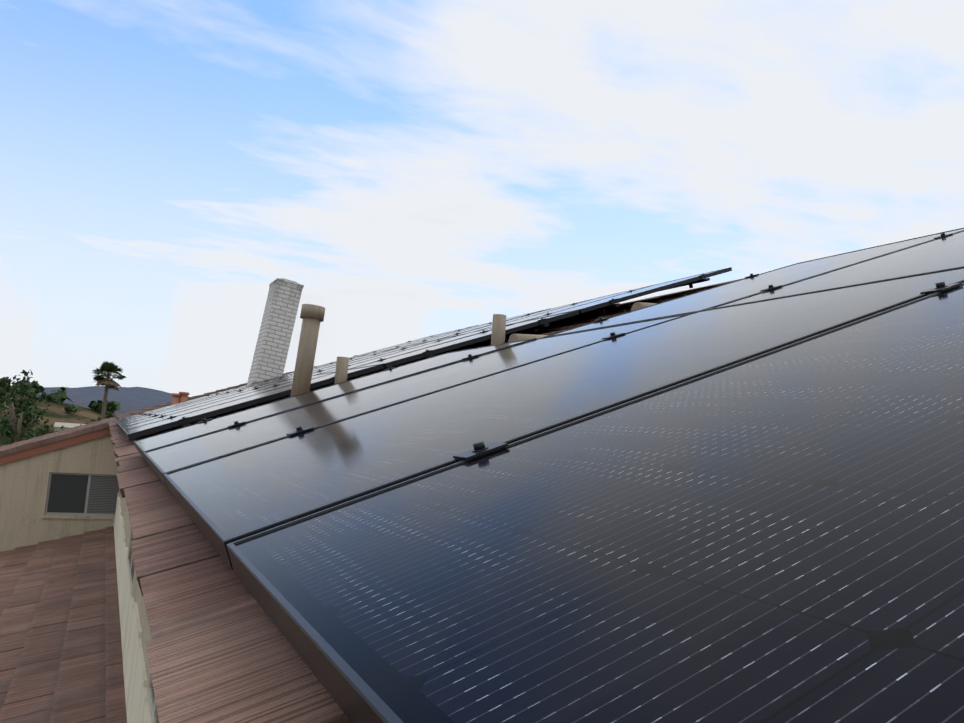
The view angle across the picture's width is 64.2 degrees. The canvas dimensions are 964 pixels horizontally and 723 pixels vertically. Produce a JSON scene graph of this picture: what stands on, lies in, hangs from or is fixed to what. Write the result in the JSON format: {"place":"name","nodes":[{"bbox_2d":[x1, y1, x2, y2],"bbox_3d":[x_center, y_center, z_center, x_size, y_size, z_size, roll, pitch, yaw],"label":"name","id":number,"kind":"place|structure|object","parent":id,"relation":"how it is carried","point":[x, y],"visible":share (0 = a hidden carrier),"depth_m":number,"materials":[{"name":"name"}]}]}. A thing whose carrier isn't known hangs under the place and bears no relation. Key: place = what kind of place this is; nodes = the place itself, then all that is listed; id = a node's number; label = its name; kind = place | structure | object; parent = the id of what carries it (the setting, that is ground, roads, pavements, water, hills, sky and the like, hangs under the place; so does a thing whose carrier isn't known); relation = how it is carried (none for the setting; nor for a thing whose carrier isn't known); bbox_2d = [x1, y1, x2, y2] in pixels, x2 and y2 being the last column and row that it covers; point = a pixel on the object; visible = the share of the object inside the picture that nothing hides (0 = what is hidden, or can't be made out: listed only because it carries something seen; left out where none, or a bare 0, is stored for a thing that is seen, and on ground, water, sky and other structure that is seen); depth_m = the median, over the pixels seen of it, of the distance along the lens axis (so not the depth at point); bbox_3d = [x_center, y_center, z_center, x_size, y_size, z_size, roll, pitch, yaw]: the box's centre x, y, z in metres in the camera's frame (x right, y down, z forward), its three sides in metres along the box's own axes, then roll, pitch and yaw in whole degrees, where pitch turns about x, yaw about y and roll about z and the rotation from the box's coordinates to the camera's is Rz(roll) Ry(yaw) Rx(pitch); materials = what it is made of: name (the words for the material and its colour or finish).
{"place":"outdoors","nodes":[
{"label":"outdoors","id":0,"kind":"place"},
{"bbox_2d":[0,435,117,551],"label":"wing wall","id":1,"kind":"structure","parent":0,"point":[25,520],"depth_m":13.72,"materials":[{"name":"beige paint"}]},
{"bbox_2d":[0,427,109,464],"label":"rake board","id":2,"kind":"object","parent":1,"relation":"attached to","point":[23,454],"depth_m":13.81,"materials":[{"name":"brown wood"}]},
{"bbox_2d":[45,472,118,515],"bbox_3d":[-7.238,2.434,14.101,1.298,0.751,0.030,7,-6,-26],"label":"wing window","id":3,"kind":"structure","parent":1,"relation":"attached to","point":[79,494],"depth_m":14.05,"materials":[{"name":"glass"}]},
{"bbox_2d":[0,386,189,443],"bbox_3d":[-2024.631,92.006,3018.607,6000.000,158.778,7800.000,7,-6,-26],"label":"hills","id":4,"kind":"structure","parent":0,"point":[131,399],"depth_m":3221.28,"materials":[{"name":"grey"}]},
{"bbox_2d":[0,369,52,444],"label":"tree","id":5,"kind":"object","parent":4,"relation":"on","point":[19,427],"visible":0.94,"depth_m":35.89,"materials":[{"name":"green plant"}]},
{"bbox_2d":[22,428,42,440],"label":"shrub","id":6,"kind":"object","parent":4,"relation":"on","point":[33,435],"visible":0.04,"depth_m":73.47,"materials":[{"name":"green plant"}]},
{"bbox_2d":[0,377,120,444],"bbox_3d":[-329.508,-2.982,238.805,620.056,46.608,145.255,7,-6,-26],"label":"scrub shrub","id":7,"kind":"object","parent":4,"relation":"on","point":[112,407],"visible":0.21,"depth_m":355.49,"materials":[{"name":"green plant"}]},
{"bbox_2d":[54,422,85,430],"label":"houses","id":8,"kind":"structure","parent":4,"relation":"on","point":[57,425],"depth_m":286.98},
{"bbox_2d":[92,361,126,420],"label":"tall palm","id":9,"kind":"object","parent":4,"relation":"on","point":[108,369],"visible":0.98,"depth_m":96.75,"materials":[{"name":"green plant"}]},
{"bbox_2d":[114,489,151,722],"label":"wall","id":10,"kind":"structure","parent":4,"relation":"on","point":[143,618],"depth_m":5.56,"materials":[{"name":"paint"}]},
{"bbox_2d":[0,526,126,722],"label":"shed roof tiles","id":11,"kind":"object","parent":10,"relation":"attached to","point":[61,659],"visible":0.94,"depth_m":7.71,"materials":[{"name":"tile"}]},
{"bbox_2d":[127,529,136,595],"bbox_3d":[-3.210,1.534,7.130,0.022,0.922,1.600,7,-6,-26],"label":"roof underlayment","id":12,"kind":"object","parent":10,"relation":"attached to","point":[131,572],"depth_m":6.99,"materials":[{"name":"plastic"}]},
{"bbox_2d":[147,671,158,722],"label":"roof underlayment","id":13,"kind":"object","parent":10,"relation":"attached to","point":[152,706],"depth_m":3.83,"materials":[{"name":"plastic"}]},
{"bbox_2d":[108,281,733,722],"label":"roof tiles","id":14,"kind":"object","parent":10,"relation":"on","point":[220,647],"visible":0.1,"depth_m":0.78,"materials":[{"name":"tile"}]},
{"bbox_2d":[115,388,236,421],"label":"solar panel","id":15,"kind":"object","parent":14,"relation":"on","point":[174,404],"visible":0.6,"depth_m":10.96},
{"bbox_2d":[116,385,253,423],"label":"solar panel","id":16,"kind":"object","parent":14,"relation":"on","point":[181,404],"visible":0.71,"depth_m":9.97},
{"bbox_2d":[117,383,266,424],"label":"solar panel","id":17,"kind":"object","parent":14,"relation":"on","point":[189,403],"visible":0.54,"depth_m":9.14,"materials":[{"name":"black glass"}]},
{"bbox_2d":[118,380,284,426],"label":"solar panel","id":18,"kind":"object","parent":14,"relation":"on","point":[159,413],"visible":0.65,"depth_m":8.17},
{"bbox_2d":[120,379,292,429],"bbox_3d":[-2.508,0.386,7.212,1.650,0.034,1.000,-16,4,-26],"label":"solar panel","id":19,"kind":"object","parent":14,"relation":"on","point":[197,405],"visible":0.46,"depth_m":7.25,"materials":[{"name":"black glass"}]},
{"bbox_2d":[122,372,334,433],"bbox_3d":[-2.061,0.327,6.297,1.650,0.033,1.000,-16,4,-26],"label":"solar panel","id":20,"kind":"object","parent":14,"relation":"on","point":[208,405],"visible":0.46,"depth_m":6.28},
{"bbox_2d":[124,364,382,439],"bbox_3d":[-1.613,0.269,5.383,1.650,0.033,1.000,-16,4,-26],"label":"solar panel","id":21,"kind":"object","parent":14,"relation":"on","point":[165,424],"visible":0.88,"depth_m":5.06,"materials":[{"name":"black glass"}]},
{"bbox_2d":[179,416,189,424],"bbox_3d":[-1.825,0.360,4.713,0.060,0.044,0.042,-16,4,-26],"label":"clamp","id":22,"kind":"object","parent":21,"relation":"attached to","point":[183,420],"visible":1,"depth_m":4.70,"materials":[{"name":"black metal"}]},
{"bbox_2d":[247,278,303,384],"bbox_3d":[-3.827,-0.422,14.145,0.494,2.180,0.724,15,-10,-25],"label":"chimney","id":23,"kind":"object","parent":14,"relation":"on","point":[276,330],"visible":0.96,"depth_m":13.87,"materials":[{"name":"brick"}]},
{"bbox_2d":[234,357,352,388],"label":"solar panel","id":24,"kind":"object","parent":14,"relation":"on","point":[283,375],"visible":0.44,"depth_m":11.58,"materials":[{"name":"black glass"}]},
{"bbox_2d":[245,355,364,386],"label":"solar panel","id":25,"kind":"object","parent":14,"relation":"on","point":[293,374],"visible":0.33,"depth_m":10.80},
{"bbox_2d":[290,304,324,396],"bbox_3d":[-1.054,0.000,4.513,0.207,0.674,0.198,7,-6,-26],"label":"vent pipe","id":26,"kind":"object","parent":14,"relation":"on","point":[312,316],"visible":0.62,"depth_m":4.49,"materials":[{"name":"metal"}]},
{"bbox_2d":[257,347,399,384],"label":"solar panel","id":27,"kind":"object","parent":14,"relation":"on","point":[325,366],"visible":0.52,"depth_m":9.80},
{"bbox_2d":[134,338,535,459],"bbox_3d":[-0.686,0.149,3.490,1.650,0.034,1.000,-16,4,-26],"label":"solar panel","id":28,"kind":"object","parent":14,"relation":"on","point":[143,445],"visible":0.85,"depth_m":3.39,"materials":[{"name":"glass"}]},
{"bbox_2d":[334,357,348,383],"bbox_3d":[-0.840,0.119,4.566,0.137,0.290,0.137,7,-6,-26],"label":"plumbing vent","id":29,"kind":"object","parent":14,"relation":"on","point":[341,371],"visible":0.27,"depth_m":4.54,"materials":[{"name":"metal"}]},
{"bbox_2d":[274,341,429,381],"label":"solar panel","id":30,"kind":"object","parent":14,"relation":"on","point":[356,360],"visible":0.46,"depth_m":8.93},
{"bbox_2d":[312,335,458,375],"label":"solar panel","id":31,"kind":"object","parent":14,"relation":"on","point":[333,368],"visible":0.38,"depth_m":8.08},
{"bbox_2d":[349,332,445,357],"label":"solar panel","id":32,"kind":"object","parent":14,"relation":"on","point":[393,346],"visible":0.38,"depth_m":12.48,"materials":[{"name":"black glass"}]},
{"bbox_2d":[316,323,514,374],"bbox_3d":[-0.621,-0.097,7.029,1.650,0.034,1.000,-16,4,-26],"label":"solar panel","id":33,"kind":"object","parent":14,"relation":"on","point":[411,349],"visible":0.5,"depth_m":7.04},
{"bbox_2d":[144,313,689,486],"bbox_3d":[-0.238,0.093,2.576,1.650,0.033,1.000,-16,4,-26],"label":"solar panel","id":34,"kind":"object","parent":14,"relation":"on","point":[160,461],"visible":0.67,"depth_m":2.45,"materials":[{"name":"black glass"}]},
{"bbox_2d":[357,325,476,356],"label":"solar panel","id":35,"kind":"object","parent":14,"relation":"on","point":[414,341],"visible":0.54,"depth_m":11.46,"materials":[{"name":"black glass"}]},
{"bbox_2d":[380,322,489,351],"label":"solar panel","id":36,"kind":"object","parent":14,"relation":"on","point":[437,336],"visible":0.33,"depth_m":10.61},
{"bbox_2d":[176,278,709,427],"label":"rails","id":37,"kind":"object","parent":14,"relation":"on","point":[690,284],"visible":0.06,"depth_m":6.14,"materials":[{"name":"black metal"}]},
{"bbox_2d":[348,310,578,369],"bbox_3d":[-0.172,-0.152,6.115,1.650,0.033,1.000,-16,4,-26],"label":"solar panel","id":38,"kind":"object","parent":14,"relation":"on","point":[439,348],"visible":0.81,"depth_m":5.83,"materials":[{"name":"glass"}]},
{"bbox_2d":[422,349,431,356],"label":"clamp","id":39,"kind":"object","parent":38,"relation":"attached to","point":[427,352],"visible":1,"depth_m":5.44,"materials":[{"name":"black metal"}]},
{"bbox_2d":[537,318,546,323],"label":"clamp","id":40,"kind":"object","parent":38,"relation":"attached to","point":[541,320],"visible":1,"depth_m":5.87,"materials":[{"name":"black metal"}]},
{"bbox_2d":[404,308,550,346],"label":"solar panel","id":41,"kind":"object","parent":14,"relation":"on","point":[472,328],"visible":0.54,"depth_m":9.59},
{"bbox_2d":[491,314,505,344],"bbox_3d":[0.089,-0.111,4.299,0.144,0.300,0.144,7,-6,-26],"label":"plumbing vent","id":42,"kind":"object","parent":14,"relation":"on","point":[498,328],"visible":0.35,"depth_m":4.28,"materials":[{"name":"metal"}]},
{"bbox_2d":[433,299,590,340],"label":"solar panel","id":43,"kind":"object","parent":14,"relation":"on","point":[488,326],"visible":0.23,"depth_m":8.73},
{"bbox_2d":[284,278,743,373],"bbox_3d":[-0.220,-0.386,12.062,0.240,0.038,28.000,-16,4,-26],"label":"ridge cap","id":44,"kind":"object","parent":14,"relation":"on","point":[664,295],"visible":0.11,"depth_m":7.67,"materials":[{"name":"tile"}]},
{"bbox_2d":[163,266,963,569],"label":"solar panel","id":45,"kind":"object","parent":14,"relation":"on","point":[224,500],"visible":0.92,"depth_m":1.40,"materials":[{"name":"black glass"}]},
{"bbox_2d":[474,284,655,331],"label":"solar panel","id":46,"kind":"object","parent":14,"relation":"on","point":[556,310],"visible":0.35,"depth_m":7.82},
{"bbox_2d":[508,302,656,341],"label":"vent dormers","id":47,"kind":"object","parent":14,"relation":"on","point":[519,337],"visible":0.1,"depth_m":5.09,"materials":[{"name":"paint"}]},
{"bbox_2d":[226,283,963,722],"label":"solar panel","id":48,"kind":"object","parent":14,"relation":"on","point":[776,535],"visible":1,"depth_m":0.49,"materials":[{"name":"glass"}]},
{"bbox_2d":[521,267,731,321],"bbox_3d":[1.268,-0.577,6.847,1.650,0.034,1.000,-16,4,-26],"label":"solar panel","id":49,"kind":"object","parent":14,"relation":"on","point":[590,306],"visible":0.88,"depth_m":6.56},
{"bbox_2d":[609,298,616,303],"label":"clamp","id":50,"kind":"object","parent":49,"relation":"attached to","point":[613,301],"visible":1,"depth_m":6.17,"materials":[{"name":"black metal"}]},
{"bbox_2d":[543,228,963,337],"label":"solar panel","id":51,"kind":"object","parent":14,"relation":"on","point":[723,294],"visible":0.65,"depth_m":3.22,"materials":[{"name":"black glass"}]},
{"bbox_2d":[705,230,963,309],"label":"solar panel","id":52,"kind":"object","parent":14,"relation":"on","point":[942,253],"visible":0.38,"depth_m":2.36,"materials":[{"name":"glass"}]},
{"bbox_2d":[0,372,292,450],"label":"wing roof tiles","id":53,"kind":"object","parent":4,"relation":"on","point":[50,435],"visible":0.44,"depth_m":18.65,"materials":[{"name":"brown tile"}]},
{"bbox_2d":[0,421,112,456],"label":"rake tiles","id":54,"kind":"object","parent":53,"relation":"attached to","point":[48,440],"visible":0.65,"depth_m":13.78,"materials":[{"name":"brown tile"}]},
{"bbox_2d":[171,392,188,403],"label":"chimney pots","id":55,"kind":"object","parent":53,"relation":"on","point":[180,397],"visible":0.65,"depth_m":17.60,"materials":[{"name":"ceramic"}]},
{"bbox_2d":[0,0,963,396],"label":"sky","id":56,"kind":"structure","parent":0,"point":[422,168],"materials":[{"name":"blue"}]},
{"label":"rails","id":57,"kind":"object","parent":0,"visible":0},
{"bbox_2d":[228,421,245,427],"bbox_3d":[-0.895,0.240,2.814,0.060,0.044,0.042,-16,4,-26],"label":"clamp","id":58,"kind":"object","parent":57,"relation":"attached to","point":[236,423],"visible":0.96,"depth_m":2.80,"materials":[{"name":"metal"}]},
{"bbox_2d":[286,426,313,435],"bbox_3d":[-0.447,0.182,1.899,0.060,0.044,0.042,-16,4,-26],"label":"clamp","id":59,"kind":"object","parent":57,"relation":"attached to","point":[299,429],"visible":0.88,"depth_m":1.89,"materials":[{"name":"metal"}]},
{"bbox_2d":[462,354,477,359],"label":"clamp","id":60,"kind":"object","parent":57,"relation":"attached to","point":[469,356],"visible":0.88,"depth_m":3.23,"materials":[{"name":"black metal"}]},
{"bbox_2d":[453,441,507,461],"bbox_3d":[0.001,0.124,0.985,0.060,0.044,0.042,-16,4,-26],"label":"clamp","id":61,"kind":"object","parent":57,"relation":"attached to","point":[481,448],"visible":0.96,"depth_m":0.98,"materials":[{"name":"metal"}]},
{"bbox_2d":[601,332,624,339],"bbox_3d":[0.400,-0.067,2.330,0.060,0.044,0.042,-16,4,-26],"label":"clamp","id":62,"kind":"object","parent":57,"relation":"attached to","point":[612,334],"visible":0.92,"depth_m":2.32,"materials":[{"name":"black metal"}]},
{"bbox_2d":[920,281,961,294],"bbox_3d":[0.848,-0.125,1.415,0.060,0.044,0.042,-16,4,-26],"label":"clamp","id":63,"kind":"object","parent":57,"relation":"attached to","point":[940,286],"visible":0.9,"depth_m":1.41,"materials":[{"name":"black metal"}]},
{"label":"rails","id":64,"kind":"object","parent":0,"visible":0},
{"bbox_2d":[760,284,781,291],"bbox_3d":[0.993,-0.241,2.631,0.060,0.044,0.042,-16,4,-26],"label":"clamp","id":65,"kind":"object","parent":64,"relation":"attached to","point":[770,287],"visible":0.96,"depth_m":2.62,"materials":[{"name":"black metal"}]},
{"bbox_2d":[934,233,952,238],"bbox_3d":[1.841,-0.490,3.062,0.060,0.044,0.042,-16,4,-26],"label":"clamp","id":66,"kind":"object","parent":64,"relation":"attached to","point":[943,235],"visible":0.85,"depth_m":3.05,"materials":[{"name":"black metal"}]}
]}

